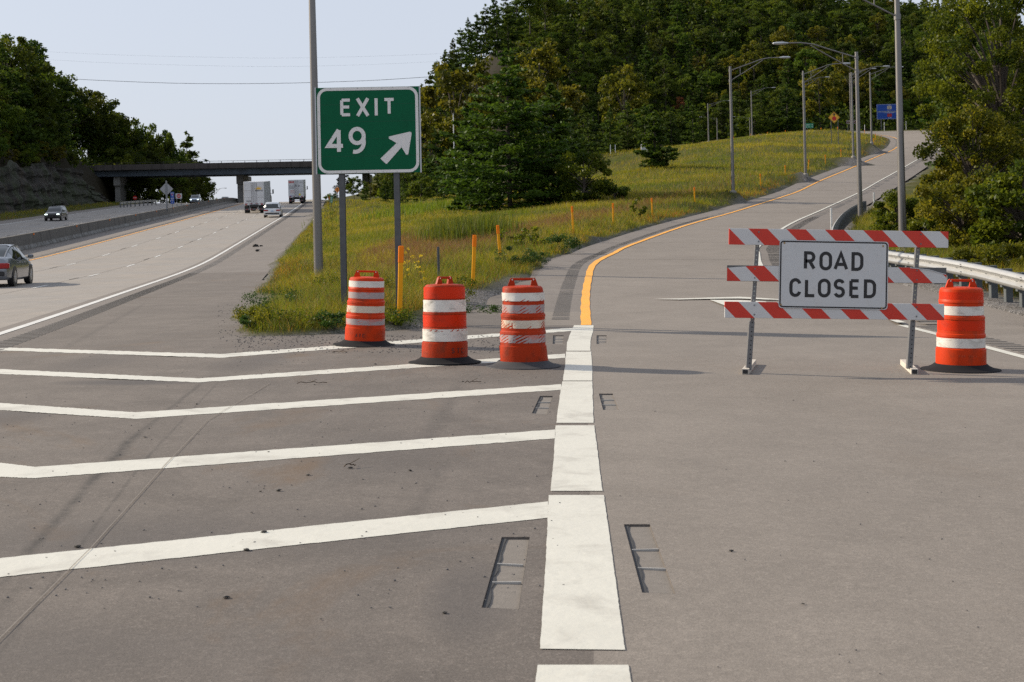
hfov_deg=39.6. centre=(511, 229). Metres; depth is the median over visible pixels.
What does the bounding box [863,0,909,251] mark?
street lamp
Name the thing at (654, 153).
pine tree
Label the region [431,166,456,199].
pine tree
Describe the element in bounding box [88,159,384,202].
overpass bridge
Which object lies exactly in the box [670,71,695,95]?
broadleaf tree
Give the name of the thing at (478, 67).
broadleaf tree
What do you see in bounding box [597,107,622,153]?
pine tree
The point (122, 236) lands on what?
yellow edge line
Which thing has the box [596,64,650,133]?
broadleaf tree
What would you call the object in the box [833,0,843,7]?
pine tree
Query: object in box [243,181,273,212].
semi truck
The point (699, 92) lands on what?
pine tree
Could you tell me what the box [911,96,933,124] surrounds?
broadleaf tree
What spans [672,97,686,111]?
broadleaf tree
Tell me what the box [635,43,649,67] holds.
pine tree
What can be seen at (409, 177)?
pine tree
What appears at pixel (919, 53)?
broadleaf tree
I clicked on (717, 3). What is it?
pine tree
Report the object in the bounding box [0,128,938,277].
meadow grass
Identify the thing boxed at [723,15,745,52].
pine tree
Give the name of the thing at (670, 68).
broadleaf tree
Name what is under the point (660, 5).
pine tree
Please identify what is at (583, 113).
pine tree
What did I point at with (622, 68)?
broadleaf tree
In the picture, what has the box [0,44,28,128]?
pine tree
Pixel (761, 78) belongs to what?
broadleaf tree
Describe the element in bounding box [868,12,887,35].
broadleaf tree
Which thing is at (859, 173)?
street lamp
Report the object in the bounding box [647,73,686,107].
broadleaf tree
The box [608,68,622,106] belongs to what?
pine tree
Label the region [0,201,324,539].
freeway road
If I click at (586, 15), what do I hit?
broadleaf tree
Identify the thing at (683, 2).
pine tree
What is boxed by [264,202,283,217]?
minivan
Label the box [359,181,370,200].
pine tree
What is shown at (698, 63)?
broadleaf tree
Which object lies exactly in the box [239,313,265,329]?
weed plant
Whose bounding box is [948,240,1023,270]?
shrub
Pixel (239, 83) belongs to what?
power line
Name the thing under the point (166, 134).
broadleaf tree
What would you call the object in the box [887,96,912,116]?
broadleaf tree
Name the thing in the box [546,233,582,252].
weed plant
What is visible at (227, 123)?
sky
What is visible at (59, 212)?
suv
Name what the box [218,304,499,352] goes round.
edge gravel
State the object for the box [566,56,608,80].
broadleaf tree
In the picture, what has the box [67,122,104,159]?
broadleaf tree
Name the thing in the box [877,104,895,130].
services sign
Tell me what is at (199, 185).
broadleaf tree
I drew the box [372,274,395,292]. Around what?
weed plant
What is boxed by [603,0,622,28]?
pine tree
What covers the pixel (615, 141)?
broadleaf tree
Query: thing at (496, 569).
marker recess sealant
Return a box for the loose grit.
[1,337,1009,673]
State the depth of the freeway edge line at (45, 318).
38.39 m
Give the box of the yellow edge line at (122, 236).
[29,203,243,260]
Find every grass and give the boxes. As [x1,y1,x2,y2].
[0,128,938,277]
[238,240,1023,334]
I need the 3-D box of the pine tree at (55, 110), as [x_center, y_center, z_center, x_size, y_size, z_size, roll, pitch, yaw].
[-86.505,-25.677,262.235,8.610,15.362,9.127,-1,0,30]
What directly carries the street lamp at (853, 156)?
on the ground at (482, 296)
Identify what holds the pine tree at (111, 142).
on the ground at (482, 296)
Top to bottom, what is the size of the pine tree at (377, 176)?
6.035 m
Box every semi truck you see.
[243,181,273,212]
[288,179,307,203]
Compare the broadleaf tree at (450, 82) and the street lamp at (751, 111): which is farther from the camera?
the street lamp at (751, 111)
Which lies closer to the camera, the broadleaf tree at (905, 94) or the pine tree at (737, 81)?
the broadleaf tree at (905, 94)
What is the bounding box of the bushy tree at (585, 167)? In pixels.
[552,149,618,203]
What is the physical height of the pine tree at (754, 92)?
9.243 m
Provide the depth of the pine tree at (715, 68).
319.50 m
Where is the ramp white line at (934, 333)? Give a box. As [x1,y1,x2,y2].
[758,149,1023,357]
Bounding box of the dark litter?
[74,363,804,618]
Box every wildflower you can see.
[403,248,414,278]
[414,254,425,283]
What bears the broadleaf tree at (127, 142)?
on the ground at (482, 296)
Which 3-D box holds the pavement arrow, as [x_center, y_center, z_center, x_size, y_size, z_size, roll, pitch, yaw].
[4.863,1.486,28.477,2.210,0.095,5.047,-1,0,-18]
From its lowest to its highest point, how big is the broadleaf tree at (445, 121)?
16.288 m
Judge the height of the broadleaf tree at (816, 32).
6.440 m
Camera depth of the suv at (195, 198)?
266.25 m
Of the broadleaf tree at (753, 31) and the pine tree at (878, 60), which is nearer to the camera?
the pine tree at (878, 60)
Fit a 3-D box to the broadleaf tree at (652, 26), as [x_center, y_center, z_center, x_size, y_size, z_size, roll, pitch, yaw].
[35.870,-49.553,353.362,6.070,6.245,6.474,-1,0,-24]
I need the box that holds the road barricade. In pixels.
[724,228,947,373]
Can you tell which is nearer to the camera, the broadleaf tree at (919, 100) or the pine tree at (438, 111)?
the pine tree at (438, 111)
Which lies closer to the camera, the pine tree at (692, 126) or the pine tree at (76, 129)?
the pine tree at (692, 126)
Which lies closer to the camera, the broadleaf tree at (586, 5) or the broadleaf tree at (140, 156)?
the broadleaf tree at (140, 156)
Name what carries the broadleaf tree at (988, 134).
on the ground at (482, 296)
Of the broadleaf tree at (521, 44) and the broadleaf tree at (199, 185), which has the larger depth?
the broadleaf tree at (521, 44)
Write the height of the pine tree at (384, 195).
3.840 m
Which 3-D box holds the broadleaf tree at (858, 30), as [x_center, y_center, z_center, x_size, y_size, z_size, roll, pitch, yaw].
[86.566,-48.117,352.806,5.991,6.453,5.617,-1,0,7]
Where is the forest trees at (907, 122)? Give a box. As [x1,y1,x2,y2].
[375,0,1023,197]
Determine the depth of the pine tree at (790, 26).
342.66 m
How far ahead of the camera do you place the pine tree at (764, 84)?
306.33 m
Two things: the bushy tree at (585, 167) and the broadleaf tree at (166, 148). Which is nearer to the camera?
the bushy tree at (585, 167)
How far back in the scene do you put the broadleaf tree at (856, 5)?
383.36 m
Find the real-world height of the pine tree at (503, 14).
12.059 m
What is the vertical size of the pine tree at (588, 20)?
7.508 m
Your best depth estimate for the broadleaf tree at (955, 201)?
42.39 m
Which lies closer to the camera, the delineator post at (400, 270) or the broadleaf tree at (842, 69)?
the delineator post at (400, 270)
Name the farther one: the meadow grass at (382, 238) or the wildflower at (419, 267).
the meadow grass at (382, 238)
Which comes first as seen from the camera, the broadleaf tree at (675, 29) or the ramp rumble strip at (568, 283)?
the ramp rumble strip at (568, 283)
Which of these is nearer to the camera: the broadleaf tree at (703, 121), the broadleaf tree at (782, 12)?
the broadleaf tree at (703, 121)
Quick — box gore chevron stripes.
[0,328,571,576]
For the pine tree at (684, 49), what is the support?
on the ground at (482, 296)
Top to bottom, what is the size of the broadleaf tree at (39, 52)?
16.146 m
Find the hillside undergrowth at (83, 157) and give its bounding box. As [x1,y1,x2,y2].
[0,130,157,201]
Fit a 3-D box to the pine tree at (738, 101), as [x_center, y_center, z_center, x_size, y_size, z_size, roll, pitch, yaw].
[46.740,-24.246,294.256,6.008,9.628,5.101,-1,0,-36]
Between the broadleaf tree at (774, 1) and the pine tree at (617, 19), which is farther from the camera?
the broadleaf tree at (774, 1)
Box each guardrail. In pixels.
[120,200,155,207]
[831,201,1023,306]
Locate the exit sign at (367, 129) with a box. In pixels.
[314,86,421,312]
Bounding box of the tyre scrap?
[252,244,262,251]
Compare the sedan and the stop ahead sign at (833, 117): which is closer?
the sedan
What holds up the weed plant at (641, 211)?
on the ground at (482, 296)
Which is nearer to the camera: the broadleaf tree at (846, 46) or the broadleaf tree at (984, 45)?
the broadleaf tree at (984, 45)
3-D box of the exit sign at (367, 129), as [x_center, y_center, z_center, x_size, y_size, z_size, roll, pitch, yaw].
[-2.517,-0.513,25.178,1.863,4.015,0.183,-1,0,0]
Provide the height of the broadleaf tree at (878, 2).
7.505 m
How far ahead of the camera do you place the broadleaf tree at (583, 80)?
318.49 m
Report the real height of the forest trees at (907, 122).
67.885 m
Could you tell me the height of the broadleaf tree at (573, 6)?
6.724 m
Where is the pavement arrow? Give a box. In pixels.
[671,297,778,304]
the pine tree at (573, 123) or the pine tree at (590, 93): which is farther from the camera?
the pine tree at (590, 93)
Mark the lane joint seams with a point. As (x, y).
(123, 248)
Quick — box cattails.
[408,211,528,245]
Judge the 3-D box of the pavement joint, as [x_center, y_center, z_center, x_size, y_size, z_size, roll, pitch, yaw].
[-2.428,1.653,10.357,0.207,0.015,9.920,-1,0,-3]
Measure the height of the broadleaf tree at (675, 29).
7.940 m
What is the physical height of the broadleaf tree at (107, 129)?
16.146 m
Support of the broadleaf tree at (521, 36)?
on the ground at (482, 296)
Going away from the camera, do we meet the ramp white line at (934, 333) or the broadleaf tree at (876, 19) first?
the ramp white line at (934, 333)
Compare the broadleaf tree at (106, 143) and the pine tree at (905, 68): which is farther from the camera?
the pine tree at (905, 68)
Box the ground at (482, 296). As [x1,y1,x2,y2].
[0,0,1023,508]
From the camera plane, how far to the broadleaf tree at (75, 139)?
302.37 m
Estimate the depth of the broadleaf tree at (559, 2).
389.71 m
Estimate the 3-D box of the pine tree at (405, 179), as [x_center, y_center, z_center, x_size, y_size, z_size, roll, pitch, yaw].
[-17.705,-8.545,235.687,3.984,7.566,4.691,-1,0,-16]
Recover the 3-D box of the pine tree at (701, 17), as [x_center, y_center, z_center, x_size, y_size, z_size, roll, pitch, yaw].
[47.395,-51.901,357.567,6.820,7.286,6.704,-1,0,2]
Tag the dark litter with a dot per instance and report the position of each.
(247, 549)
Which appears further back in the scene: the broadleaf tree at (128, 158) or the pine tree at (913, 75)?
the pine tree at (913, 75)
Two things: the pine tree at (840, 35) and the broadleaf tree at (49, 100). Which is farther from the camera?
the pine tree at (840, 35)
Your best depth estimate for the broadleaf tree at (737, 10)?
358.72 m
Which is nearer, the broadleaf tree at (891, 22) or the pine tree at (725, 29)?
the pine tree at (725, 29)
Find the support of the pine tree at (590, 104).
on the ground at (482, 296)
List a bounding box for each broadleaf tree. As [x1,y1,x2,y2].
[0,33,62,90]
[0,36,40,91]
[0,63,59,128]
[0,89,25,138]
[0,129,8,155]
[16,145,40,166]
[29,152,41,162]
[51,65,86,122]
[56,82,99,137]
[63,83,113,156]
[65,151,79,165]
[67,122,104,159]
[71,93,121,150]
[71,113,105,148]
[80,154,108,164]
[86,136,123,164]
[93,98,149,147]
[97,148,135,191]
[105,140,132,162]
[112,120,148,149]
[113,177,162,201]
[114,145,148,186]
[129,118,153,163]
[132,178,165,202]
[133,144,170,188]
[137,128,159,196]
[148,129,172,163]
[149,123,180,189]
[150,156,186,198]
[158,177,195,202]
[162,144,185,199]
[168,150,189,198]
[172,161,207,202]
[179,177,215,202]
[189,157,216,202]
[323,193,334,199]
[332,174,349,193]
[346,176,363,195]
[365,182,377,198]
[378,173,403,192]
[401,172,437,201]
[420,61,503,163]
[421,110,458,174]
[433,106,500,162]
[456,53,523,128]
[507,37,571,103]
[507,46,536,68]
[509,0,546,33]
[513,26,527,39]
[513,42,525,51]
[522,25,557,48]
[531,0,569,29]
[532,77,588,128]
[533,30,563,51]
[536,37,564,60]
[539,23,560,32]
[540,57,575,85]
[542,0,568,17]
[550,20,577,38]
[553,35,583,61]
[558,0,581,18]
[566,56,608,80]
[567,40,597,69]
[569,133,601,159]
[570,72,597,93]
[578,0,601,14]
[578,10,609,27]
[581,21,611,42]
[590,48,620,74]
[591,31,627,57]
[594,0,607,13]
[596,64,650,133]
[597,130,634,151]
[599,0,622,14]
[610,63,634,76]
[610,105,635,118]
[610,108,656,147]
[618,2,646,26]
[633,83,653,108]
[637,104,667,130]
[643,31,676,62]
[645,18,670,36]
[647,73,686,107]
[649,59,677,80]
[653,0,667,16]
[655,109,679,139]
[655,109,686,138]
[658,25,687,54]
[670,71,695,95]
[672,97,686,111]
[684,111,718,136]
[688,24,723,51]
[691,54,708,73]
[693,70,722,94]
[698,0,712,12]
[705,90,728,110]
[707,44,742,71]
[711,5,743,25]
[713,91,746,117]
[718,55,741,79]
[728,13,762,40]
[728,79,747,100]
[732,10,766,34]
[734,111,772,134]
[737,40,767,83]
[743,0,769,13]
[743,52,773,78]
[745,23,776,49]
[745,103,771,127]
[748,74,774,92]
[750,10,762,23]
[762,0,790,14]
[762,86,798,115]
[763,49,775,60]
[766,0,801,22]
[769,26,798,70]
[769,48,800,71]
[769,96,794,114]
[776,66,799,83]
[780,13,811,33]
[786,49,829,78]
[788,89,806,111]
[789,47,807,64]
[791,0,813,10]
[797,66,843,125]
[804,41,838,67]
[806,25,828,42]
[811,50,831,69]
[822,9,860,29]
[822,53,875,110]
[827,54,852,72]
[828,42,859,61]
[837,34,856,53]
[837,72,859,97]
[840,8,859,23]
[841,0,867,8]
[846,0,866,16]
[847,58,886,91]
[847,92,874,108]
[849,23,873,43]
[857,34,891,58]
[862,96,892,122]
[866,2,891,16]
[867,67,895,95]
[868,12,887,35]
[870,42,905,65]
[873,0,891,13]
[877,14,894,33]
[887,0,893,10]
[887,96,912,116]
[889,26,921,56]
[890,86,910,113]
[891,2,915,22]
[901,5,934,24]
[901,14,923,35]
[902,75,932,102]
[904,87,942,108]
[909,13,937,31]
[909,23,933,45]
[911,0,1023,189]
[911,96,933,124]
[912,40,932,60]
[912,99,1023,219]
[913,163,1014,249]
[916,53,934,74]
[924,18,995,83]
[930,96,949,115]
[937,24,1021,120]
[941,25,1023,196]
[964,158,1023,253]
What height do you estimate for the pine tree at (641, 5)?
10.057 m
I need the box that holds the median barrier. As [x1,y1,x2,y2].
[0,198,237,250]
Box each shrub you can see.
[604,186,630,199]
[868,189,923,230]
[907,216,952,247]
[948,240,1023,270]
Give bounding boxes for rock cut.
[0,160,109,213]
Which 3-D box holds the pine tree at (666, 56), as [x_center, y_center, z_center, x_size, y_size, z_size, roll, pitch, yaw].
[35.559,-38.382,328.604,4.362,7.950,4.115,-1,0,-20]
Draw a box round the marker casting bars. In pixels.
[492,341,665,583]
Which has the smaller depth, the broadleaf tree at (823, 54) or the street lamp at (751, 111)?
the street lamp at (751, 111)
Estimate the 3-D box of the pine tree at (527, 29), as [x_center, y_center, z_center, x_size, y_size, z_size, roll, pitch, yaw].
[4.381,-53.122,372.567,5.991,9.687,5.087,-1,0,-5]
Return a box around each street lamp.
[309,0,322,273]
[707,100,729,139]
[729,55,789,192]
[751,87,775,135]
[772,41,862,219]
[802,63,850,177]
[804,77,819,122]
[849,68,875,131]
[850,65,889,158]
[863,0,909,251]
[869,66,902,144]
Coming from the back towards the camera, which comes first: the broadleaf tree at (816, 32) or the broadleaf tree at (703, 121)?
the broadleaf tree at (816, 32)
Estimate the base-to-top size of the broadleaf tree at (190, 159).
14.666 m
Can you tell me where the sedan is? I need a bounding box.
[0,244,33,286]
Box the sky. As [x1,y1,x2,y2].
[0,0,1023,202]
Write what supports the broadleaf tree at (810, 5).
on the ground at (482, 296)
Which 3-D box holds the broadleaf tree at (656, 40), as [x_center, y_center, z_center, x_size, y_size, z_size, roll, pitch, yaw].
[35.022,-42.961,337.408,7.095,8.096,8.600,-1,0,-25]
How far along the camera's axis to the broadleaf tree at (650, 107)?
279.94 m
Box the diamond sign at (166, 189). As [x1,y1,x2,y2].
[160,181,172,210]
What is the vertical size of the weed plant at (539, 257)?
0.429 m
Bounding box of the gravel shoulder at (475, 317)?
[228,254,567,325]
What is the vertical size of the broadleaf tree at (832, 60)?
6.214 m
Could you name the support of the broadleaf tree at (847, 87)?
on the ground at (482, 296)
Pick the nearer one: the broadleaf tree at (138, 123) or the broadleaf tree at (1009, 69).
the broadleaf tree at (1009, 69)
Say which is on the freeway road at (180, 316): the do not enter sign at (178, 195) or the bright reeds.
the do not enter sign at (178, 195)
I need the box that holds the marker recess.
[483,335,673,608]
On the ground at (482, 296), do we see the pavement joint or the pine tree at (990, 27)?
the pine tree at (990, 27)
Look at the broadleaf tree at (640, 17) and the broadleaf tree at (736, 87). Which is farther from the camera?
the broadleaf tree at (640, 17)
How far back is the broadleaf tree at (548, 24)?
362.88 m
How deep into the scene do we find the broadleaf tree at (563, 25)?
357.43 m
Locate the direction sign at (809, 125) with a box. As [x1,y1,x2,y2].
[805,123,813,129]
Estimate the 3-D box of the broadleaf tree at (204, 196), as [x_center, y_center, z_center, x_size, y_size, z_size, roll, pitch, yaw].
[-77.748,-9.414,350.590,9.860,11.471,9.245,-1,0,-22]
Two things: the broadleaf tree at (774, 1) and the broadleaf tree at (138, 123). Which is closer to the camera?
the broadleaf tree at (138, 123)
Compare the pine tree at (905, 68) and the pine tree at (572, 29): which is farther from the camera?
the pine tree at (572, 29)
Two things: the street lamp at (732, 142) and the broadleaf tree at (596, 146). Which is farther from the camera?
the broadleaf tree at (596, 146)
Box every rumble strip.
[0,201,308,349]
[552,137,1023,351]
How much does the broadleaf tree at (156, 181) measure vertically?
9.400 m
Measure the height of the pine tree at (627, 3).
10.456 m
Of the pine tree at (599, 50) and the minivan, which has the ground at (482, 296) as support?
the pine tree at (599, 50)
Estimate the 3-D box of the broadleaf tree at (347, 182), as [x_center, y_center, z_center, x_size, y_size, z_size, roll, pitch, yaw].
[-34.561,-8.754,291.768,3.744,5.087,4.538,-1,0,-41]
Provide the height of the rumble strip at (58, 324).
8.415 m
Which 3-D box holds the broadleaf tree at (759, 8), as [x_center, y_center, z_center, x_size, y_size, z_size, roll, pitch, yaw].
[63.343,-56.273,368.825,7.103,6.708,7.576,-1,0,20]
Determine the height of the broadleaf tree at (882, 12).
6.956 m
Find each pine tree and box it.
[0,32,17,107]
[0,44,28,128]
[2,68,42,155]
[10,80,47,159]
[39,49,61,119]
[51,70,82,145]
[95,106,122,157]
[165,131,210,202]
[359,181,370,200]
[371,173,381,196]
[380,179,392,202]
[387,173,393,199]
[400,172,411,196]
[400,181,412,203]
[401,156,424,197]
[416,128,449,193]
[417,151,441,198]
[421,107,428,155]
[424,72,441,127]
[425,61,452,115]
[427,47,581,212]
[428,49,457,106]
[431,83,449,127]
[431,105,516,210]
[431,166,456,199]
[444,37,466,94]
[451,28,474,72]
[457,17,481,65]
[466,12,491,61]
[475,4,497,54]
[483,0,506,42]
[483,7,510,59]
[496,3,525,50]
[497,0,515,39]
[502,83,607,202]
[508,0,528,36]
[512,95,524,137]
[519,51,535,68]
[520,14,538,38]
[546,11,561,25]
[560,2,572,32]
[561,107,585,158]
[565,23,581,50]
[571,98,581,130]
[572,106,597,140]
[580,114,605,154]
[581,80,599,122]
[583,15,597,40]
[585,78,613,110]
[585,95,601,131]
[587,95,608,130]
[587,110,607,153]
[594,34,603,53]
[596,122,608,142]
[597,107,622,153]
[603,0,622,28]
[604,101,642,150]
[608,9,626,44]
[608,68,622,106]
[621,0,633,7]
[623,16,643,41]
[631,22,645,51]
[632,0,650,15]
[632,103,659,149]
[633,110,681,167]
[634,45,655,78]
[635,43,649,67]
[640,62,655,91]
[649,0,669,25]
[658,47,673,74]
[662,108,682,145]
[663,0,677,13]
[667,0,688,27]
[671,0,697,16]
[674,32,696,66]
[677,95,696,123]
[677,98,703,141]
[680,104,706,143]
[689,71,711,109]
[690,9,713,30]
[692,0,712,21]
[697,17,714,42]
[705,28,726,58]
[706,57,728,91]
[707,98,733,139]
[713,0,724,9]
[715,0,735,20]
[720,18,734,40]
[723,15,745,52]
[728,89,746,131]
[732,70,746,95]
[748,80,766,107]
[750,91,773,117]
[758,80,770,108]
[763,56,778,80]
[764,8,786,43]
[768,89,793,131]
[769,85,802,132]
[777,55,800,95]
[786,16,803,52]
[798,77,821,117]
[805,61,820,97]
[808,9,829,29]
[811,77,834,114]
[814,0,831,18]
[815,63,836,104]
[823,61,834,79]
[825,0,835,14]
[828,27,848,50]
[828,93,842,119]
[831,11,848,41]
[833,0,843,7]
[842,47,863,78]
[860,0,879,29]
[868,75,889,107]
[871,51,884,71]
[884,25,894,54]
[888,62,904,95]
[894,43,914,80]
[907,23,915,46]
[910,65,921,96]
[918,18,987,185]
[926,104,939,127]
[979,3,1012,71]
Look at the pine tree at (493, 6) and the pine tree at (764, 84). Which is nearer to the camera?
the pine tree at (764, 84)
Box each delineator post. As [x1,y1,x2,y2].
[397,246,403,312]
[471,235,476,284]
[496,225,500,256]
[571,206,573,229]
[612,203,613,224]
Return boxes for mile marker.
[170,192,173,210]
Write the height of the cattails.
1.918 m
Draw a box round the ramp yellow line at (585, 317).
[580,134,896,324]
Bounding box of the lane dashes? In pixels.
[21,207,259,287]
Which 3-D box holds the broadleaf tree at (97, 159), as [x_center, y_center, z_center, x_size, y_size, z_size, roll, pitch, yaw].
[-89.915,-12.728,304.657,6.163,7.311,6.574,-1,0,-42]
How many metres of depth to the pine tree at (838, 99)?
299.77 m
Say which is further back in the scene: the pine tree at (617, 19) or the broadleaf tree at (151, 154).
the pine tree at (617, 19)
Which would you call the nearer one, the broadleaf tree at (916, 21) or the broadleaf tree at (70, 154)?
the broadleaf tree at (70, 154)
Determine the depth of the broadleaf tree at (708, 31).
343.82 m
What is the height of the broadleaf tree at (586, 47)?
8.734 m
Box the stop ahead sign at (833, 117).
[828,112,839,145]
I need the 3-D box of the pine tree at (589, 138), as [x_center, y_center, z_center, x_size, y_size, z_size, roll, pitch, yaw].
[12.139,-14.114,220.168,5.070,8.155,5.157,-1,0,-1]
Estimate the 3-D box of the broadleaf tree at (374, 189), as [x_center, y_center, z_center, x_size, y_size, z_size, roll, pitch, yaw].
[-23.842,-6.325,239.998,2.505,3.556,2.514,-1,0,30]
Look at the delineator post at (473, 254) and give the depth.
33.48 m
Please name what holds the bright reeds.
on the ground at (482, 296)
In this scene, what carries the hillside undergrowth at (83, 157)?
on the ground at (482, 296)
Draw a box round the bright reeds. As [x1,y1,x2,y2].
[302,197,506,231]
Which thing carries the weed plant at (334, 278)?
on the ground at (482, 296)
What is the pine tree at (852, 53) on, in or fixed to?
on the ground at (482, 296)
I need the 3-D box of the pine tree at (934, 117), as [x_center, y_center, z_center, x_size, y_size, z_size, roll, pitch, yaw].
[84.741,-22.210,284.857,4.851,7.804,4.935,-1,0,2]
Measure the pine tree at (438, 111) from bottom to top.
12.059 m
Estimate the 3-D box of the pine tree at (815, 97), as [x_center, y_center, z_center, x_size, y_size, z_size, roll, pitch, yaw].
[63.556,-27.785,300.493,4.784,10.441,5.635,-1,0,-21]
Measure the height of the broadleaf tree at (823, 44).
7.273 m
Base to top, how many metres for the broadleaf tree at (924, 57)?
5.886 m
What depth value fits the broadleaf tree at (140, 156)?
303.54 m
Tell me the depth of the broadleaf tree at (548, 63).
297.03 m
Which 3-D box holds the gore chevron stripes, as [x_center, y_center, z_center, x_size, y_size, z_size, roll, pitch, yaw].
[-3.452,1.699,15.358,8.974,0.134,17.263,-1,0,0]
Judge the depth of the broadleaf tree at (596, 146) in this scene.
233.56 m
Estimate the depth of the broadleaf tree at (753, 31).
339.98 m
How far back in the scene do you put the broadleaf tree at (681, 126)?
280.02 m
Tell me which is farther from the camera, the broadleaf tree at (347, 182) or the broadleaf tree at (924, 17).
the broadleaf tree at (924, 17)
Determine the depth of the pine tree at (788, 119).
281.29 m
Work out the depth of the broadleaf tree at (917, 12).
380.69 m
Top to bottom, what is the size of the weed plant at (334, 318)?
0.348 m
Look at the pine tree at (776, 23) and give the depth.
350.11 m
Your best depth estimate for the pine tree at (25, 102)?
233.52 m
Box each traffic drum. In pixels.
[333,270,395,346]
[408,276,480,364]
[485,278,560,369]
[920,279,1001,372]
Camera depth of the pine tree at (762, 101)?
296.31 m
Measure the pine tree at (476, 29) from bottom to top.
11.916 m
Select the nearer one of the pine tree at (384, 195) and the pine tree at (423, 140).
the pine tree at (384, 195)
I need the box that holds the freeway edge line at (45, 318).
[0,203,301,334]
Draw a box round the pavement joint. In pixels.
[0,385,265,637]
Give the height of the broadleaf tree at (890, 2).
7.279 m
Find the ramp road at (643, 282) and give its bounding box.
[536,130,1023,324]
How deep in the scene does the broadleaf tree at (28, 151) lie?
219.75 m
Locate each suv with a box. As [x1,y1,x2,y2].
[44,206,67,220]
[189,195,200,203]
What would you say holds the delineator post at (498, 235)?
on the ground at (482, 296)
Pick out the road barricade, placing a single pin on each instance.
(833, 274)
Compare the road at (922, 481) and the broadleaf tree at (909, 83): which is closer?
the road at (922, 481)
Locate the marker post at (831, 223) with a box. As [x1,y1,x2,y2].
[830,208,832,228]
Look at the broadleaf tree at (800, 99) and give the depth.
302.24 m
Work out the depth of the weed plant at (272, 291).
26.13 m
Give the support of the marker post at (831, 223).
on the ground at (482, 296)
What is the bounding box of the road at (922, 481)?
[0,325,1023,681]
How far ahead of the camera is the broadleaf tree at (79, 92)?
299.52 m
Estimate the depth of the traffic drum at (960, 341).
16.61 m
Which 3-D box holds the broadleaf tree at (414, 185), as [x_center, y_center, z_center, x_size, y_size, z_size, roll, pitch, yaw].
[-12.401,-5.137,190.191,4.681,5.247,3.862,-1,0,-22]
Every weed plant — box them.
[232,304,276,320]
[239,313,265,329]
[241,287,312,315]
[244,303,295,329]
[258,306,331,328]
[305,269,340,288]
[312,309,345,328]
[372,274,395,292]
[384,306,416,325]
[443,274,480,302]
[466,303,501,313]
[494,228,514,242]
[494,246,535,266]
[510,226,548,248]
[526,251,549,264]
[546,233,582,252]
[629,197,646,217]
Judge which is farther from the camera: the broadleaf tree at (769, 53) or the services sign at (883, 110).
the broadleaf tree at (769, 53)
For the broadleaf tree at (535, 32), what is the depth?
357.56 m
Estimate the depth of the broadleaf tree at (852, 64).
317.85 m
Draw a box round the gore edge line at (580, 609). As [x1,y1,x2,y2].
[535,325,630,681]
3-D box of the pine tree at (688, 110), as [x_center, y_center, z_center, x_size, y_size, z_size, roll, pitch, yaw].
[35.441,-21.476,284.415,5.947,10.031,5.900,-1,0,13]
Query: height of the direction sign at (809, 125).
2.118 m
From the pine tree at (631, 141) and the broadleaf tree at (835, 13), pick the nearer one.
the pine tree at (631, 141)
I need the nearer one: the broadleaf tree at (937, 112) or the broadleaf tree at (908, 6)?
the broadleaf tree at (937, 112)
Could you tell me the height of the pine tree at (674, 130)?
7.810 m
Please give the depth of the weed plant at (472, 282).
30.00 m
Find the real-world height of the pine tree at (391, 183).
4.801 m
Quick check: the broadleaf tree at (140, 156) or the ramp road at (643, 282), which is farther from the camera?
the broadleaf tree at (140, 156)
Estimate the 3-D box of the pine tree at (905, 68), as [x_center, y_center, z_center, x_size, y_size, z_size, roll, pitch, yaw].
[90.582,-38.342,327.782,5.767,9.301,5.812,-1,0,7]
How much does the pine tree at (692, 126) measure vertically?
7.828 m
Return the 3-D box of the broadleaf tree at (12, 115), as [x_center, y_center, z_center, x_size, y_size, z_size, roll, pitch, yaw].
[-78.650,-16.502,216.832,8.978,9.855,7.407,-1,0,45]
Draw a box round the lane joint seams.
[3,202,283,293]
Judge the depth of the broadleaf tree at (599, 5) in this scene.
378.62 m
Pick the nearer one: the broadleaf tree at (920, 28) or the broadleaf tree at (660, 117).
the broadleaf tree at (660, 117)
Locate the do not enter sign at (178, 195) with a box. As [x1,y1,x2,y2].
[176,193,181,198]
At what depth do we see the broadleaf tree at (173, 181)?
319.39 m
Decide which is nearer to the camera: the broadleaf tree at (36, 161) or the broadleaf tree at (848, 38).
the broadleaf tree at (36, 161)
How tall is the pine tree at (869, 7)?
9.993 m
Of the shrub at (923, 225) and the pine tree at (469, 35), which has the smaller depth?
the shrub at (923, 225)
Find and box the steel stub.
[437,247,439,275]
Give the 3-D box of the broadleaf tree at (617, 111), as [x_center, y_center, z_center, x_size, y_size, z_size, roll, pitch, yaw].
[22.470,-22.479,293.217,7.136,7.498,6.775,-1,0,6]
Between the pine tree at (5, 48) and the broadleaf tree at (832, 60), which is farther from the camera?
the broadleaf tree at (832, 60)
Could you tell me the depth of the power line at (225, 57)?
329.99 m
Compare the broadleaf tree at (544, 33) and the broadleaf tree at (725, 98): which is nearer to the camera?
the broadleaf tree at (725, 98)
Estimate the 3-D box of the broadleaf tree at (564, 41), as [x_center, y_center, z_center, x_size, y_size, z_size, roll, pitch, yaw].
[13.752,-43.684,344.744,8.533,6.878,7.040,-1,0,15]
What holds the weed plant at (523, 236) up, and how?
on the ground at (482, 296)
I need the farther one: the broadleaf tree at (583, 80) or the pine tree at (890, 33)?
the pine tree at (890, 33)
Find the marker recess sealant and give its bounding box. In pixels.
[483,336,646,607]
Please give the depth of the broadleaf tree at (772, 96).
297.91 m
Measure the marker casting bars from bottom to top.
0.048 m
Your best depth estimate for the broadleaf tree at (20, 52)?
239.01 m
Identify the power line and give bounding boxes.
[44,51,446,57]
[45,59,416,66]
[78,77,421,83]

